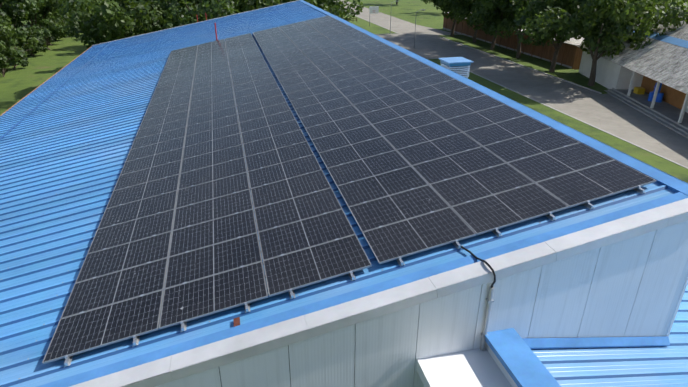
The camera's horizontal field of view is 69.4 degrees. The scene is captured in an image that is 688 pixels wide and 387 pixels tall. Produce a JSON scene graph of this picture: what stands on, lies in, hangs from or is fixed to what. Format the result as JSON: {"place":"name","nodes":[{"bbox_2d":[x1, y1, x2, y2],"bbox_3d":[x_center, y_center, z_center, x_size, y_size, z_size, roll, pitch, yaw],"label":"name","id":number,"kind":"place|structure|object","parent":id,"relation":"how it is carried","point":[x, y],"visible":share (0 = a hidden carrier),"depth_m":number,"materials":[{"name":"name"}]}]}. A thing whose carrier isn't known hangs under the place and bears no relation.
{"place":"outdoors","nodes":[
{"label":"outdoors","id":0,"kind":"place"},
{"bbox_2d":[0,0,687,114],"bbox_3d":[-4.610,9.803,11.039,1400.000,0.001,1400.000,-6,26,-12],"label":"ground","id":1,"kind":"structure","parent":0,"point":[19,83],"depth_m":77.01,"materials":[{"name":"green plant"}]},
{"bbox_2d":[0,43,16,76],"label":"tree","id":2,"kind":"object","parent":1,"relation":"on","point":[11,52],"visible":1,"depth_m":61.52,"materials":[{"name":"green plant"}]},
{"bbox_2d":[0,2,18,46],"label":"tree","id":3,"kind":"object","parent":1,"relation":"on","point":[7,31],"visible":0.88,"depth_m":65.56,"materials":[{"name":"green plant"}]},
{"bbox_2d":[0,27,28,68],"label":"tree","id":4,"kind":"object","parent":1,"relation":"on","point":[15,60],"visible":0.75,"depth_m":65.70,"materials":[{"name":"green plant"}]},
{"bbox_2d":[4,37,38,59],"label":"tree","id":5,"kind":"object","parent":1,"relation":"on","point":[30,48],"visible":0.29,"depth_m":69.94,"materials":[{"name":"green plant"}]},
{"bbox_2d":[0,0,44,29],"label":"tree","id":6,"kind":"object","parent":1,"relation":"on","point":[15,11],"visible":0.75,"depth_m":74.86,"materials":[{"name":"green plant"}]},
{"bbox_2d":[12,26,47,55],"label":"tree","id":7,"kind":"object","parent":1,"relation":"on","point":[39,46],"visible":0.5,"depth_m":73.84,"materials":[{"name":"green plant"}]},
{"bbox_2d":[0,0,70,29],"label":"tree","id":8,"kind":"object","parent":1,"relation":"on","point":[51,7],"visible":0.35,"depth_m":84.89,"materials":[{"name":"green plant"}]},
{"bbox_2d":[30,19,63,49],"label":"tree","id":9,"kind":"object","parent":1,"relation":"on","point":[53,29],"visible":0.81,"depth_m":78.62,"materials":[{"name":"green plant"}]},
{"bbox_2d":[37,24,65,45],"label":"tree","id":10,"kind":"object","parent":1,"relation":"on","point":[51,38],"visible":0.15,"depth_m":83.13,"materials":[{"name":"green plant"}]},
{"bbox_2d":[38,12,66,40],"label":"tree","id":11,"kind":"object","parent":1,"relation":"on","point":[53,37],"visible":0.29,"depth_m":87.00,"materials":[{"name":"green plant"}]},
{"bbox_2d":[28,1,91,23],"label":"tree","id":12,"kind":"object","parent":1,"relation":"on","point":[72,7],"visible":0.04,"depth_m":95.87,"materials":[{"name":"green plant"}]},
{"bbox_2d":[53,12,81,36],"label":"tree","id":13,"kind":"object","parent":1,"relation":"on","point":[68,18],"visible":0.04,"depth_m":91.29,"materials":[{"name":"green plant"}]},
{"bbox_2d":[56,0,176,47],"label":"tree","id":14,"kind":"object","parent":1,"relation":"on","point":[107,21],"visible":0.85,"depth_m":50.09,"materials":[{"name":"green plant"}]},
{"bbox_2d":[119,0,182,36],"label":"tree","id":15,"kind":"object","parent":1,"relation":"on","point":[149,0],"depth_m":62.43,"materials":[{"name":"green plant"}]},
{"bbox_2d":[147,0,244,31],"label":"tree","id":16,"kind":"object","parent":1,"relation":"on","point":[190,11],"visible":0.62,"depth_m":51.92,"materials":[{"name":"green plant"}]},
{"bbox_2d":[235,0,328,12],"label":"tree","id":17,"kind":"object","parent":1,"relation":"on","point":[247,5],"visible":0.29,"depth_m":55.65,"materials":[{"name":"green plant"}]},
{"bbox_2d":[306,0,363,21],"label":"tree","id":18,"kind":"object","parent":1,"relation":"on","point":[332,7],"visible":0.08,"depth_m":62.65,"materials":[{"name":"green plant"}]},
{"bbox_2d":[337,12,398,34],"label":"grass","id":19,"kind":"structure","parent":1,"relation":"on","point":[374,28],"depth_m":105.80,"materials":[{"name":"green plant"}]},
{"bbox_2d":[369,6,378,25],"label":"basketball hoop","id":20,"kind":"object","parent":1,"relation":"on","point":[373,9],"visible":0.94,"depth_m":103.94,"materials":[{"name":"grey"}]},
{"bbox_2d":[155,220,687,386],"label":"hall walls","id":21,"kind":"structure","parent":1,"relation":"on","point":[636,286],"depth_m":8.05,"materials":[{"name":"white metal"}]},
{"bbox_2d":[0,1,675,386],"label":"roof","id":22,"kind":"structure","parent":21,"relation":"on","point":[64,165],"depth_m":12.92,"materials":[{"name":"blue metal"}]},
{"bbox_2d":[197,13,239,326],"bbox_3d":[-6.901,-7.314,26.271,1.234,1.410,43.160,-7,26,-14],"label":"roof rod and plate","id":23,"kind":"object","parent":22,"relation":"on","point":[236,321],"visible":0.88,"depth_m":7.82,"materials":[{"name":"red paint"}]},
{"bbox_2d":[0,9,613,379],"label":"hall roof screws","id":24,"kind":"object","parent":22,"relation":"attached to","point":[116,164],"visible":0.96,"depth_m":16.62,"materials":[{"name":"blue metal"}]},
{"bbox_2d":[0,0,687,386],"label":"hall roof trims","id":25,"kind":"object","parent":22,"relation":"attached to","point":[278,330],"visible":0.9,"depth_m":7.68,"materials":[{"name":"metal"}]},
{"bbox_2d":[64,16,645,366],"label":"array rails","id":26,"kind":"object","parent":22,"relation":"on","point":[457,245],"visible":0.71,"depth_m":8.64,"materials":[{"name":"metal"}]},
{"bbox_2d":[42,15,655,363],"bbox_3d":[-2.835,-4.788,20.825,10.570,1.975,28.546,-6,26,-12],"label":"solar array","id":27,"kind":"object","parent":26,"relation":"on","point":[115,306],"visible":0.98,"depth_m":11.30,"materials":[{"name":"grey"}]},
{"bbox_2d":[461,246,495,350],"bbox_3d":[2.130,1.643,8.374,0.106,1.605,1.226,-8,27,-16],"label":"cable conduit","id":28,"kind":"object","parent":21,"relation":"attached to","point":[489,300],"visible":0.85,"depth_m":7.91,"materials":[{"name":"grey plastic"}]},
{"bbox_2d":[421,0,464,36],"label":"tree","id":29,"kind":"object","parent":1,"relation":"on","point":[444,8],"visible":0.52,"depth_m":87.58,"materials":[{"name":"green plant"}]},
{"bbox_2d":[438,57,472,77],"bbox_3d":[4.520,-0.988,22.249,1.040,9.820,1.040,-6,26,-12],"label":"vent shaft","id":30,"kind":"object","parent":1,"relation":"on","point":[459,65],"visible":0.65,"depth_m":19.92,"materials":[{"name":"white"}]},
{"bbox_2d":[437,0,478,42],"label":"tree","id":31,"kind":"object","parent":1,"relation":"on","point":[462,11],"visible":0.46,"depth_m":82.86,"materials":[{"name":"green plant"}]},
{"bbox_2d":[416,348,511,386],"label":"white canopy","id":32,"kind":"object","parent":1,"relation":"on","point":[478,367],"visible":1,"depth_m":7.86,"materials":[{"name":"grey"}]},
{"bbox_2d":[461,0,518,49],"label":"tree","id":33,"kind":"object","parent":1,"relation":"on","point":[499,16],"visible":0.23,"depth_m":75.67,"materials":[{"name":"green plant"}]},
{"bbox_2d":[473,0,527,57],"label":"tree","id":34,"kind":"object","parent":1,"relation":"on","point":[488,6],"visible":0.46,"depth_m":69.13,"materials":[{"name":"green plant"}]},
{"bbox_2d":[335,0,687,166],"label":"yard paving","id":35,"kind":"structure","parent":1,"relation":"on","point":[609,113],"depth_m":55.26,"materials":[{"name":"grey concrete"}]},
{"bbox_2d":[443,12,584,69],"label":"fence","id":36,"kind":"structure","parent":1,"relation":"on","point":[569,54],"depth_m":73.95,"materials":[{"name":"wood"}]},
{"bbox_2d":[436,34,607,93],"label":"grass strip","id":37,"kind":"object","parent":1,"relation":"on","point":[570,75],"visible":0.83,"depth_m":69.97,"materials":[{"name":"green plant"}]},
{"bbox_2d":[513,0,583,71],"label":"tree","id":38,"kind":"object","parent":1,"relation":"on","point":[518,20],"visible":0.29,"depth_m":59.53,"materials":[{"name":"green plant"}]},
{"bbox_2d":[428,58,687,182],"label":"lawn strip","id":39,"kind":"structure","parent":1,"relation":"on","point":[666,165],"depth_m":42.43,"materials":[{"name":"green plant"}]},
{"bbox_2d":[485,328,669,386],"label":"roof flashing","id":40,"kind":"object","parent":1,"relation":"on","point":[515,358],"visible":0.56,"depth_m":7.96,"materials":[{"name":"blue metal"}]},
{"bbox_2d":[531,284,687,386],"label":"lower roof","id":41,"kind":"structure","parent":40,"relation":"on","point":[654,366],"depth_m":8.56,"materials":[{"name":"blue metal"}]},
{"bbox_2d":[515,0,687,85],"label":"tree","id":42,"kind":"object","parent":1,"relation":"on","point":[608,24],"visible":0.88,"depth_m":51.80,"materials":[{"name":"green plant"}]},
{"bbox_2d":[577,7,687,138],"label":"house","id":43,"kind":"structure","parent":1,"relation":"on","point":[662,59],"depth_m":50.58,"materials":[{"name":"paint"}]},
{"bbox_2d":[633,87,644,93],"bbox_3d":[31.281,-10.904,52.684,0.740,0.600,0.940,1,26,2],"label":"porch crate","id":44,"kind":"object","parent":43,"relation":"on","point":[639,90],"visible":1,"depth_m":52.36,"materials":[{"name":"yellow plastic"}]},
{"bbox_2d":[648,82,663,102],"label":"porch barrels","id":45,"kind":"object","parent":43,"relation":"on","point":[659,97],"visible":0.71,"depth_m":49.44,"materials":[{"name":"blue plastic"}]}
]}

